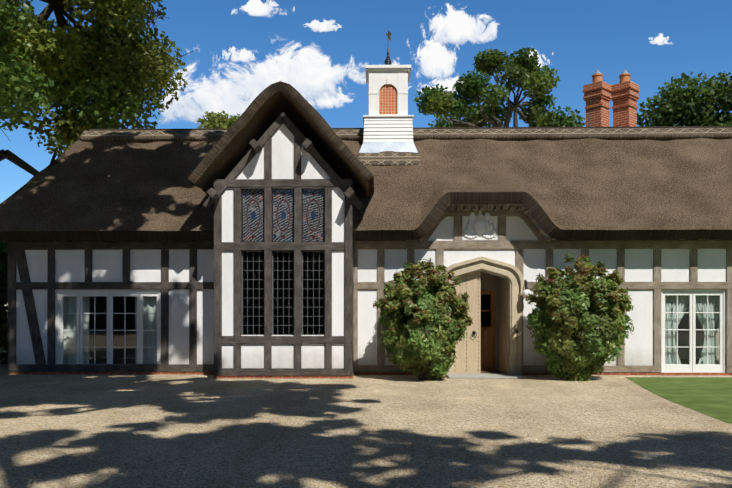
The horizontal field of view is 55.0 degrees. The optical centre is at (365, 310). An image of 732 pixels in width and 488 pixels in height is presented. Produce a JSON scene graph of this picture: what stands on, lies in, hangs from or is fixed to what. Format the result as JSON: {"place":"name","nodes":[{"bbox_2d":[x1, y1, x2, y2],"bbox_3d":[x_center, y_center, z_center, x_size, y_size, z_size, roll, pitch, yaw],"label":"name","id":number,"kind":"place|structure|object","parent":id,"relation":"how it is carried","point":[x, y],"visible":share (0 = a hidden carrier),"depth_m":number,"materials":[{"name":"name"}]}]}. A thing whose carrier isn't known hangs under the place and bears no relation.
{"place":"outdoors","nodes":[
{"label":"outdoors","id":0,"kind":"place"},
{"bbox_2d":[0,0,197,175],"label":"tree","id":1,"kind":"object","parent":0,"point":[68,77],"depth_m":22.30,"materials":[{"name":"green plant"}]},
{"bbox_2d":[196,110,239,127],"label":"tree","id":2,"kind":"object","parent":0,"point":[215,120],"visible":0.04,"depth_m":57.35,"materials":[{"name":"green plant"}]},
{"bbox_2d":[159,62,311,122],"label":"cloud","id":3,"kind":"structure","parent":0,"point":[229,96],"depth_m":349.22,"materials":[{"name":"white"}]},
{"bbox_2d":[222,46,257,61],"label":"cloud","id":4,"kind":"structure","parent":0,"point":[244,55],"depth_m":353.06,"materials":[{"name":"white"}]},
{"bbox_2d":[231,0,294,16],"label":"cloud","id":5,"kind":"structure","parent":0,"point":[255,7],"depth_m":351.89,"materials":[{"name":"white"}]},
{"bbox_2d":[246,198,320,232],"bbox_3d":[-2.003,-2.303,17.043,1.840,0.830,0.001,0,0,1],"label":"ring","id":6,"kind":"object","parent":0,"point":[277,215],"visible":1,"depth_m":17.04,"materials":[{"name":"glass"}]},
{"bbox_2d":[223,41,366,101],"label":"cloud","id":7,"kind":"structure","parent":0,"point":[310,66],"depth_m":348.96,"materials":[{"name":"white"}]},
{"bbox_2d":[305,19,341,31],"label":"cloud","id":8,"kind":"structure","parent":0,"point":[318,26],"depth_m":351.85,"materials":[{"name":"white"}]},
{"bbox_2d":[308,87,354,108],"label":"cloud","id":9,"kind":"structure","parent":0,"point":[328,102],"depth_m":349.28,"materials":[{"name":"white"}]},
{"bbox_2d":[0,349,731,487],"bbox_3d":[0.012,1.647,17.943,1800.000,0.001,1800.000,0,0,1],"label":"gravel ground","id":10,"kind":"structure","parent":0,"point":[210,431],"depth_m":9.33,"materials":[{"name":"beige gravel"}]},
{"bbox_2d":[0,241,7,363],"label":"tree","id":11,"kind":"object","parent":10,"relation":"on","point":[3,295],"depth_m":19.73,"materials":[{"name":"green plant"}]},
{"bbox_2d":[8,372,731,378],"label":"brick plinth","id":12,"kind":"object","parent":10,"relation":"on","point":[313,377],"visible":0.44,"depth_m":17.84,"materials":[{"name":"red brick"}]},
{"bbox_2d":[16,113,726,367],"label":"plaster house walls","id":13,"kind":"structure","parent":10,"relation":"on","point":[145,265],"depth_m":17.88,"materials":[{"name":"white paint"}]},
{"bbox_2d":[242,251,324,334],"bbox_3d":[-2.003,-0.413,17.047,2.030,2.060,0.040,0,0,1],"label":"window lattice","id":14,"kind":"object","parent":13,"relation":"attached to","point":[283,279],"visible":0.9,"depth_m":17.03,"materials":[{"name":"black metal"}]},
{"bbox_2d":[242,188,324,241],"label":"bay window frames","id":15,"kind":"structure","parent":13,"relation":"attached to","point":[293,218],"depth_m":17.02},
{"bbox_2d":[243,189,323,240],"bbox_3d":[-2.003,-2.308,17.051,2.030,1.330,0.008,0,0,1],"label":"stained glass window","id":16,"kind":"structure","parent":15,"relation":"in","point":[283,206],"depth_m":17.05,"materials":[{"name":"glass"}]},
{"bbox_2d":[246,192,320,238],"bbox_3d":[-2.003,-2.303,17.044,1.810,1.126,0.001,0,0,1],"label":"oval","id":17,"kind":"object","parent":15,"relation":"in","point":[283,194],"visible":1,"depth_m":17.04,"materials":[{"name":"glass"}]},
{"bbox_2d":[244,194,322,236],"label":"stained glass accents","id":18,"kind":"object","parent":15,"relation":"in","point":[283,215],"visible":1,"depth_m":17.04,"materials":[{"name":"glass"}]},
{"bbox_2d":[0,138,731,240],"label":"main roof","id":19,"kind":"structure","parent":13,"relation":"on","point":[597,189],"depth_m":18.48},
{"bbox_2d":[7,152,65,241],"bbox_3d":[-8.951,-3.548,20.995,1.773,3.411,7.180,0,0,1],"label":"roof hip","id":20,"kind":"object","parent":19,"relation":"attached to","point":[57,160],"visible":0.04,"depth_m":19.76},
{"bbox_2d":[187,81,373,196],"bbox_3d":[-1.976,-4.183,18.678,4.404,2.490,4.531,0,0,1],"label":"roof bay","id":21,"kind":"object","parent":19,"relation":"attached to","point":[269,105],"visible":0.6,"depth_m":16.73,"materials":[{"name":"brown wicker"}]},
{"bbox_2d":[359,142,417,152],"bbox_3d":[0.651,-4.438,20.833,2.033,0.770,2.033,0,0,1],"label":"cupola base flashing","id":22,"kind":"object","parent":19,"relation":"on","point":[372,147],"visible":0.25,"depth_m":20.05,"materials":[{"name":"silver metal"}]},
{"bbox_2d":[363,65,413,141],"bbox_3d":[0.651,-5.928,20.833,1.460,2.250,1.460,0,0,1],"label":"cupola","id":23,"kind":"object","parent":22,"relation":"on","point":[398,127],"visible":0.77,"depth_m":20.18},
{"bbox_2d":[379,84,396,114],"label":"cupola tile screens","id":24,"kind":"object","parent":23,"relation":"in","point":[387,98],"visible":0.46,"depth_m":20.32,"materials":[{"name":"orange tile"}]},
{"bbox_2d":[385,52,390,64],"bbox_3d":[0.651,-7.393,20.833,0.200,0.520,0.200,0,0,1],"label":"finial","id":25,"kind":"object","parent":23,"relation":"on","point":[387,61],"visible":0.69,"depth_m":20.77,"materials":[{"name":"black metal"}]},
{"bbox_2d":[386,31,390,51],"bbox_3d":[0.675,-8.033,20.865,0.057,0.760,0.280,0,0,37],"label":"weathervane","id":26,"kind":"object","parent":25,"relation":"on","point":[389,35],"visible":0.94,"depth_m":20.85,"materials":[{"name":"metal"}]},
{"bbox_2d":[358,153,419,165],"bbox_3d":[0.632,-4.214,19.683,1.740,0.492,0.525,0,0,1],"label":"roof apron pattern","id":27,"kind":"object","parent":19,"relation":"on","point":[381,159],"visible":0.85,"depth_m":19.62},
{"bbox_2d":[582,81,639,126],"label":"chimney stacks","id":28,"kind":"object","parent":19,"relation":"on","point":[600,95],"visible":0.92,"depth_m":22.30,"materials":[{"name":"brick"}]},
{"bbox_2d":[592,73,630,82],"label":"chimney pots","id":29,"kind":"object","parent":28,"relation":"on","point":[624,77],"visible":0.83,"depth_m":22.38,"materials":[{"name":"ceramic"}]},
{"bbox_2d":[594,70,627,73],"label":"chimney cowls","id":30,"kind":"object","parent":29,"relation":"on","point":[598,71],"visible":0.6,"depth_m":22.44,"materials":[{"name":"silver metal"}]},
{"bbox_2d":[8,115,731,375],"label":"timber posts","id":31,"kind":"object","parent":13,"relation":"attached to","point":[210,203],"depth_m":17.04,"materials":[{"name":"brown wood"}]},
{"bbox_2d":[8,138,731,375],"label":"timber beams","id":32,"kind":"structure","parent":13,"relation":"attached to","point":[308,146],"depth_m":17.82,"materials":[{"name":"brown wood"}]},
{"bbox_2d":[63,296,718,363],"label":"curtains","id":33,"kind":"object","parent":13,"relation":"attached to","point":[669,359],"depth_m":18.26,"materials":[{"name":"fabric"}]},
{"bbox_2d":[57,290,725,372],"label":"window frames","id":34,"kind":"structure","parent":13,"relation":"attached to","point":[693,366],"depth_m":18.07,"materials":[{"name":"white paint"}]},
{"bbox_2d":[63,252,719,363],"bbox_3d":[0.575,-0.030,17.504,16.810,2.825,0.995,0,0,1],"label":"window glass","id":35,"kind":"object","parent":13,"relation":"attached to","point":[323,320],"visible":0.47,"depth_m":17.88,"materials":[{"name":"clear glass"}]},
{"bbox_2d":[89,126,731,130],"label":"roof ridge","id":36,"kind":"structure","parent":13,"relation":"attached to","point":[444,128],"depth_m":20.95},
{"bbox_2d":[462,211,497,238],"bbox_3d":[2.895,-2.173,17.812,0.894,0.740,0.104,0,0,1],"label":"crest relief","id":37,"kind":"object","parent":13,"relation":"attached to","point":[479,226],"visible":1,"depth_m":17.83},
{"bbox_2d":[462,209,497,240],"bbox_3d":[2.896,-2.173,17.877,0.900,0.790,0.035,0,0,1],"label":"relief plaque","id":38,"kind":"object","parent":13,"relation":"attached to","point":[472,231],"visible":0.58,"depth_m":17.86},
{"bbox_2d":[445,256,524,374],"bbox_3d":[2.933,0.137,17.974,2.240,3.020,0.440,0,0,1],"label":"door surround","id":39,"kind":"object","parent":13,"relation":"attached to","point":[511,274],"visible":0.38,"depth_m":17.82,"materials":[{"name":"beige stone"}]},
{"bbox_2d":[453,271,480,372],"bbox_3d":[2.574,0.302,18.029,0.720,2.630,0.063,0,0,1],"label":"door leaf","id":40,"kind":"object","parent":39,"relation":"attached to","point":[472,287],"visible":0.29,"depth_m":18.00,"materials":[{"name":"beige wood"}]},
{"bbox_2d":[454,275,478,365],"bbox_3d":[2.573,0.320,17.971,0.622,2.437,0.059,0,0,1],"label":"door ironwork","id":41,"kind":"object","parent":40,"relation":"attached to","point":[473,332],"depth_m":17.98,"materials":[{"name":"metal"}]},
{"bbox_2d":[499,277,507,372],"bbox_3d":[3.606,0.302,18.380,0.072,2.630,0.720,0,0,-5],"label":"open door leaf","id":42,"kind":"object","parent":39,"relation":"attached to","point":[503,324],"depth_m":18.33,"materials":[{"name":"brown wood"}]},
{"bbox_2d":[522,289,530,298],"bbox_3d":[4.027,-0.413,17.606,0.230,0.253,0.224,0,0,1],"label":"wall lamp","id":43,"kind":"object","parent":13,"relation":"attached to","point":[525,292],"depth_m":17.53,"materials":[{"name":"white glass"}]},
{"bbox_2d":[373,258,472,379],"bbox_3d":[1.331,0.214,16.679,2.315,2.914,2.131,0,0,1],"label":"photinia shrub","id":44,"kind":"object","parent":10,"relation":"on","point":[432,332],"depth_m":16.16,"materials":[{"name":"green plant"}]},
{"bbox_2d":[446,373,525,378],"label":"doorstep paving","id":45,"kind":"structure","parent":10,"relation":"on","point":[482,376],"depth_m":17.03,"materials":[{"name":"beige stone"}]},
{"bbox_2d":[525,252,633,380],"bbox_3d":[5.050,0.224,16.626,2.564,3.170,1.966,0,0,1],"label":"photinia shrub","id":46,"kind":"object","parent":10,"relation":"on","point":[559,299],"depth_m":16.11,"materials":[{"name":"green plant"}]},
{"bbox_2d":[0,0,731,305],"label":"sky","id":47,"kind":"structure","parent":0,"point":[584,37],"materials":[{"name":"blue"}]},
{"bbox_2d":[89,359,718,372],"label":"interior floor","id":48,"kind":"structure","parent":0,"point":[115,361],"depth_m":21.94,"materials":[{"name":"brown wood"}]},
{"bbox_2d":[26,239,718,369],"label":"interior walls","id":49,"kind":"structure","parent":48,"relation":"on","point":[489,282],"depth_m":23.59,"materials":[{"name":"white paint"}]},
{"bbox_2d":[481,290,494,369],"bbox_3d":[2.934,0.547,19.218,1.200,2.200,0.072,0,0,1],"label":"interior door","id":50,"kind":"structure","parent":49,"relation":"attached to","point":[487,348],"depth_m":19.19,"materials":[{"name":"brown wood"}]},
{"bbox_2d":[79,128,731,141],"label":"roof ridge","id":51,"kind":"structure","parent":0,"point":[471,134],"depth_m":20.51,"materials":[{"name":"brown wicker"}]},
{"bbox_2d":[407,38,458,78],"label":"cloud","id":52,"kind":"structure","parent":0,"point":[437,59],"depth_m":349.41,"materials":[{"name":"white"}]},
{"bbox_2d":[417,76,459,91],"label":"cloud","id":53,"kind":"structure","parent":0,"point":[449,83],"depth_m":349.82,"materials":[{"name":"white"}]},
{"bbox_2d":[422,3,498,44],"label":"cloud","id":54,"kind":"structure","parent":0,"point":[457,27],"depth_m":348.70,"materials":[{"name":"white"}]},
{"bbox_2d":[414,47,585,126],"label":"oak tree","id":55,"kind":"object","parent":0,"point":[536,78],"depth_m":48.09,"materials":[{"name":"green plant"}]},
{"bbox_2d":[529,47,552,68],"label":"cloud","id":56,"kind":"structure","parent":0,"point":[541,62],"depth_m":351.01,"materials":[{"name":"white"}]},
{"bbox_2d":[649,33,672,44],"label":"cloud","id":57,"kind":"structure","parent":0,"point":[660,39],"depth_m":351.01,"materials":[{"name":"white"}]},
{"bbox_2d":[625,377,731,423],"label":"lawn","id":58,"kind":"structure","parent":0,"point":[710,396],"depth_m":14.24,"materials":[{"name":"green plant"}]},
{"bbox_2d":[637,71,731,126],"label":"tree","id":59,"kind":"object","parent":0,"point":[713,94],"depth_m":43.21,"materials":[{"name":"green plant"}]}
]}

